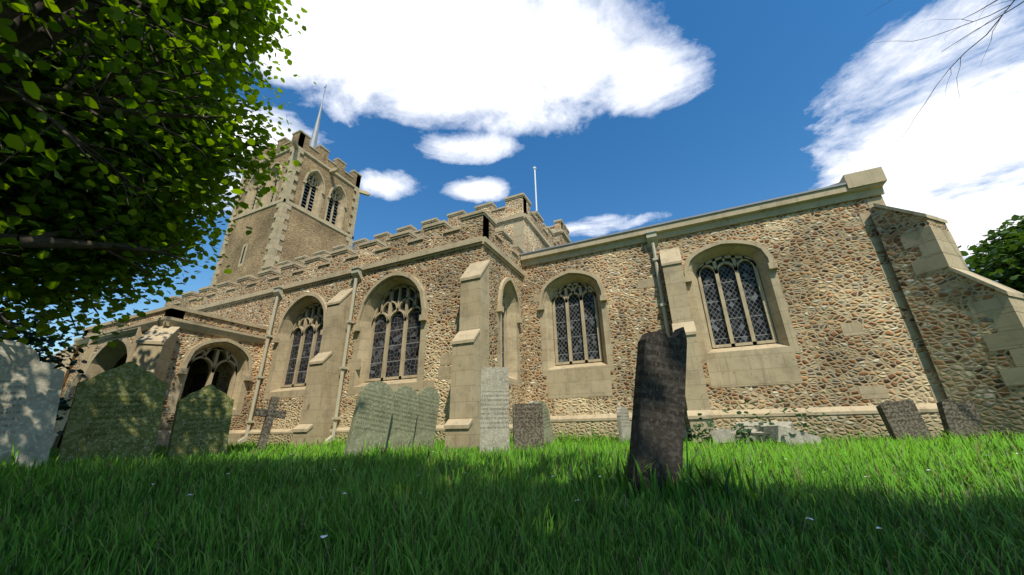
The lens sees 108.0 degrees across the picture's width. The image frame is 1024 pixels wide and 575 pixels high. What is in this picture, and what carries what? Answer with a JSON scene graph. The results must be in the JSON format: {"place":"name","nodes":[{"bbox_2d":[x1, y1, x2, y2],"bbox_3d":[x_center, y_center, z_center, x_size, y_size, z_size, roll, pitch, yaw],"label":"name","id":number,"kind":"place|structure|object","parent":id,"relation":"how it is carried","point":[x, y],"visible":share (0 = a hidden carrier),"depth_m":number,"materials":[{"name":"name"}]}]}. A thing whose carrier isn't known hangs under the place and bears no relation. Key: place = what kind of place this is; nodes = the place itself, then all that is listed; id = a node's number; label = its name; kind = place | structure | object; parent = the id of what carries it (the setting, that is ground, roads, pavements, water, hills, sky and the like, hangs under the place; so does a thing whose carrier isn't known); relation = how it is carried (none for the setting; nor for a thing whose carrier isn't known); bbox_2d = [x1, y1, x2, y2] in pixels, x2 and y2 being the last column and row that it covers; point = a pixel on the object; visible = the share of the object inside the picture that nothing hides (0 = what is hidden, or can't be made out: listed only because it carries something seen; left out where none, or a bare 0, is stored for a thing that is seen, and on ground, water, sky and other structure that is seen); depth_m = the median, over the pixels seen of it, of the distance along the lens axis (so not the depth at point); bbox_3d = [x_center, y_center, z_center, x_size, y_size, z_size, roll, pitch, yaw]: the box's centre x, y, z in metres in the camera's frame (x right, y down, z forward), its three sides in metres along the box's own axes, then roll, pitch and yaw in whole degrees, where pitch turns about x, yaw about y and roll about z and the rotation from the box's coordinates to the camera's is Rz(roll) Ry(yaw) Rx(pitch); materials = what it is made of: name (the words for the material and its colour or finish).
{"place":"outdoors","nodes":[
{"label":"outdoors","id":0,"kind":"place"},
{"bbox_2d":[0,0,316,355],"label":"sycamore tree","id":1,"kind":"object","parent":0,"point":[78,203],"depth_m":5.32,"materials":[{"name":"green plant"}]},
{"bbox_2d":[213,132,360,287],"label":"church tower walls","id":2,"kind":"structure","parent":0,"point":[305,234],"depth_m":24.83,"materials":[{"name":"beige stone"}]},
{"bbox_2d":[240,176,337,263],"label":"belfry windows","id":3,"kind":"structure","parent":2,"relation":"in","point":[312,200],"depth_m":26.57,"materials":[{"name":"black wood"}]},
{"bbox_2d":[0,0,1023,361],"label":"sky","id":4,"kind":"structure","parent":0,"point":[628,114],"materials":[{"name":"blue"}]},
{"bbox_2d":[0,423,1023,574],"bbox_3d":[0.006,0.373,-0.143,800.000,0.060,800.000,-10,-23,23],"label":"ground","id":5,"kind":"structure","parent":0,"point":[855,561],"depth_m":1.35,"materials":[{"name":"green plant"}]},
{"bbox_2d":[0,340,64,468],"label":"gravestone","id":6,"kind":"object","parent":5,"relation":"on","point":[31,384],"visible":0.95,"depth_m":4.28,"materials":[{"name":"stone"}]},
{"bbox_2d":[0,285,86,434],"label":"shrub","id":7,"kind":"object","parent":5,"relation":"on","point":[32,338],"depth_m":8.79,"materials":[{"name":"green plant"}]},
{"bbox_2d":[56,361,167,464],"bbox_3d":[-5.582,1.901,5.248,0.120,1.702,0.920,-20,-24,30],"label":"gravestone","id":8,"kind":"object","parent":5,"relation":"on","point":[119,409],"visible":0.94,"depth_m":5.23,"materials":[{"name":"stone"}]},
{"bbox_2d":[166,384,233,459],"bbox_3d":[-5.280,2.419,6.331,0.110,1.497,0.780,-19,-24,30],"label":"gravestone","id":9,"kind":"object","parent":5,"relation":"on","point":[202,419],"visible":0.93,"depth_m":6.32,"materials":[{"name":"stone"}]},
{"bbox_2d":[254,396,286,451],"bbox_3d":[-4.571,2.709,6.885,0.100,1.330,0.500,-24,-35,39],"label":"grave cross","id":10,"kind":"object","parent":5,"relation":"on","point":[270,413],"visible":0.85,"depth_m":6.95,"materials":[{"name":"grey stone"}]},
{"bbox_2d":[343,381,393,455],"bbox_3d":[-2.203,2.183,5.777,0.100,1.450,0.600,-21,-37,35],"label":"round headstone","id":11,"kind":"object","parent":5,"relation":"on","point":[371,417],"visible":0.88,"depth_m":5.80,"materials":[{"name":"grey stone"}]},
{"bbox_2d":[385,386,418,451],"bbox_3d":[-1.918,2.409,6.350,0.100,1.430,0.550,-21,-37,35],"label":"round headstone","id":12,"kind":"object","parent":5,"relation":"on","point":[404,416],"visible":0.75,"depth_m":6.41,"materials":[{"name":"grey stone"}]},
{"bbox_2d":[412,387,439,448],"bbox_3d":[-1.629,2.594,6.907,0.100,1.470,0.470,-20,-36,36],"label":"round headstone","id":13,"kind":"object","parent":5,"relation":"on","point":[426,419],"visible":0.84,"depth_m":6.96,"materials":[{"name":"grey stone"}]},
{"bbox_2d":[480,367,509,452],"bbox_3d":[-0.288,2.174,6.164,0.470,1.670,0.140,1,-22,-5],"label":"gravestone","id":14,"kind":"object","parent":5,"relation":"on","point":[494,420],"visible":0.7,"depth_m":6.16,"materials":[{"name":"stone"}]},
{"bbox_2d":[512,403,543,450],"bbox_3d":[0.273,2.491,6.180,0.500,1.070,0.120,1,-23,-5],"label":"gravestone","id":15,"kind":"object","parent":5,"relation":"on","point":[527,423],"visible":0.7,"depth_m":6.20,"materials":[{"name":"grey stone"}]},
{"bbox_2d":[46,129,1023,433],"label":"church mouldings","id":16,"kind":"object","parent":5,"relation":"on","point":[868,183],"visible":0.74,"depth_m":10.88,"materials":[{"name":"beige stone"}]},
{"bbox_2d":[189,372,218,393],"bbox_3d":[-10.998,4.261,12.971,1.400,2.500,0.050,-10,-23,23],"label":"door","id":17,"kind":"structure","parent":16,"relation":"attached to","point":[199,382],"depth_m":13.36,"materials":[{"name":"brown wood"}]},
{"bbox_2d":[309,86,326,148],"bbox_3d":[-16.058,-13.173,30.604,0.739,9.550,0.739,-10,-23,23],"label":"tower spirelet","id":18,"kind":"object","parent":16,"relation":"on","point":[313,142],"visible":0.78,"depth_m":30.32,"materials":[{"name":"grey metal"}]},
{"bbox_2d":[533,167,536,210],"bbox_3d":[1.169,-4.089,17.907,0.120,4.130,0.120,-10,-23,23],"label":"flag pole","id":19,"kind":"object","parent":16,"relation":"on","point":[534,168],"visible":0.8,"depth_m":18.19,"materials":[{"name":"white metal"}]},
{"bbox_2d":[535,401,555,444],"bbox_3d":[0.691,3.078,7.955,0.090,1.250,0.500,-21,-16,35],"label":"headstone","id":20,"kind":"object","parent":5,"relation":"on","point":[548,430],"visible":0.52,"depth_m":8.04,"materials":[{"name":"grey stone"}]},
{"bbox_2d":[152,446,1017,537],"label":"daisies","id":21,"kind":"object","parent":5,"relation":"on","point":[323,536],"visible":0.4,"depth_m":1.84,"materials":[{"name":"white plant"}]},
{"bbox_2d":[617,406,630,444],"bbox_3d":[2.592,3.323,8.536,0.090,1.130,0.420,-20,-28,41],"label":"headstone","id":22,"kind":"object","parent":5,"relation":"on","point":[623,423],"visible":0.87,"depth_m":8.53,"materials":[{"name":"stone"}]},
{"bbox_2d":[626,327,686,497],"bbox_3d":[0.936,0.891,2.399,0.290,1.344,0.120,11,-18,-2],"label":"headstone","id":23,"kind":"object","parent":5,"relation":"on","point":[657,425],"visible":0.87,"depth_m":2.38,"materials":[{"name":"stone"}]},
{"bbox_2d":[683,400,826,444],"bbox_3d":[4.309,2.531,6.741,2.368,0.954,1.149,-14,-24,30],"label":"ivy on fallen slab","id":24,"kind":"object","parent":5,"relation":"on","point":[712,424],"visible":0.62,"depth_m":6.70,"materials":[{"name":"green plant"}]},
{"bbox_2d":[702,422,820,445],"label":"fallen slab","id":25,"kind":"structure","parent":5,"relation":"on","point":[778,430],"depth_m":6.57,"materials":[{"name":"stone"}]},
{"bbox_2d":[876,399,934,442],"bbox_3d":[6.765,2.456,6.343,0.509,1.044,0.140,-11,-27,11],"label":"gravestone","id":26,"kind":"object","parent":5,"relation":"on","point":[900,417],"visible":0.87,"depth_m":6.38,"materials":[{"name":"grey stone"}]},
{"bbox_2d":[937,399,985,442],"bbox_3d":[7.424,2.369,6.110,0.420,1.020,0.140,-1,-23,21],"label":"gravestone","id":27,"kind":"object","parent":5,"relation":"on","point":[963,417],"visible":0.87,"depth_m":6.14,"materials":[{"name":"grey stone"}]},
{"bbox_2d":[53,195,1023,448],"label":"church wall","id":28,"kind":"structure","parent":0,"point":[829,261],"depth_m":9.30,"materials":[{"name":"brown stone"}]},
{"bbox_2d":[285,288,420,384],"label":"church windows","id":29,"kind":"structure","parent":28,"relation":"in","point":[395,347],"depth_m":10.79,"materials":[{"name":"grey glass"}]},
{"bbox_2d":[238,229,687,443],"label":"drainpipes","id":30,"kind":"object","parent":28,"relation":"attached to","point":[357,273],"visible":0.81,"depth_m":10.89,"materials":[{"name":"beige metal"}]},
{"bbox_2d":[48,148,1023,449],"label":"stone dressings","id":31,"kind":"structure","parent":28,"relation":"attached to","point":[760,364],"depth_m":9.75,"materials":[{"name":"beige stone"}]},
{"bbox_2d":[252,176,846,254],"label":"church lead roofs","id":32,"kind":"structure","parent":28,"relation":"on","point":[772,199],"depth_m":10.61,"materials":[{"name":"grey metal"}]},
{"bbox_2d":[502,259,772,366],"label":"church windows","id":33,"kind":"structure","parent":28,"relation":"in","point":[736,312],"depth_m":9.97,"materials":[{"name":"grey glass"}]},
{"bbox_2d":[866,0,1023,149],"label":"bare tree branches","id":34,"kind":"object","parent":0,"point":[998,20],"visible":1,"depth_m":5.66,"materials":[{"name":"brown plant"}]},
{"bbox_2d":[958,214,1023,292],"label":"tree","id":35,"kind":"object","parent":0,"point":[1009,252],"depth_m":12.79,"materials":[{"name":"green plant"}]}
]}

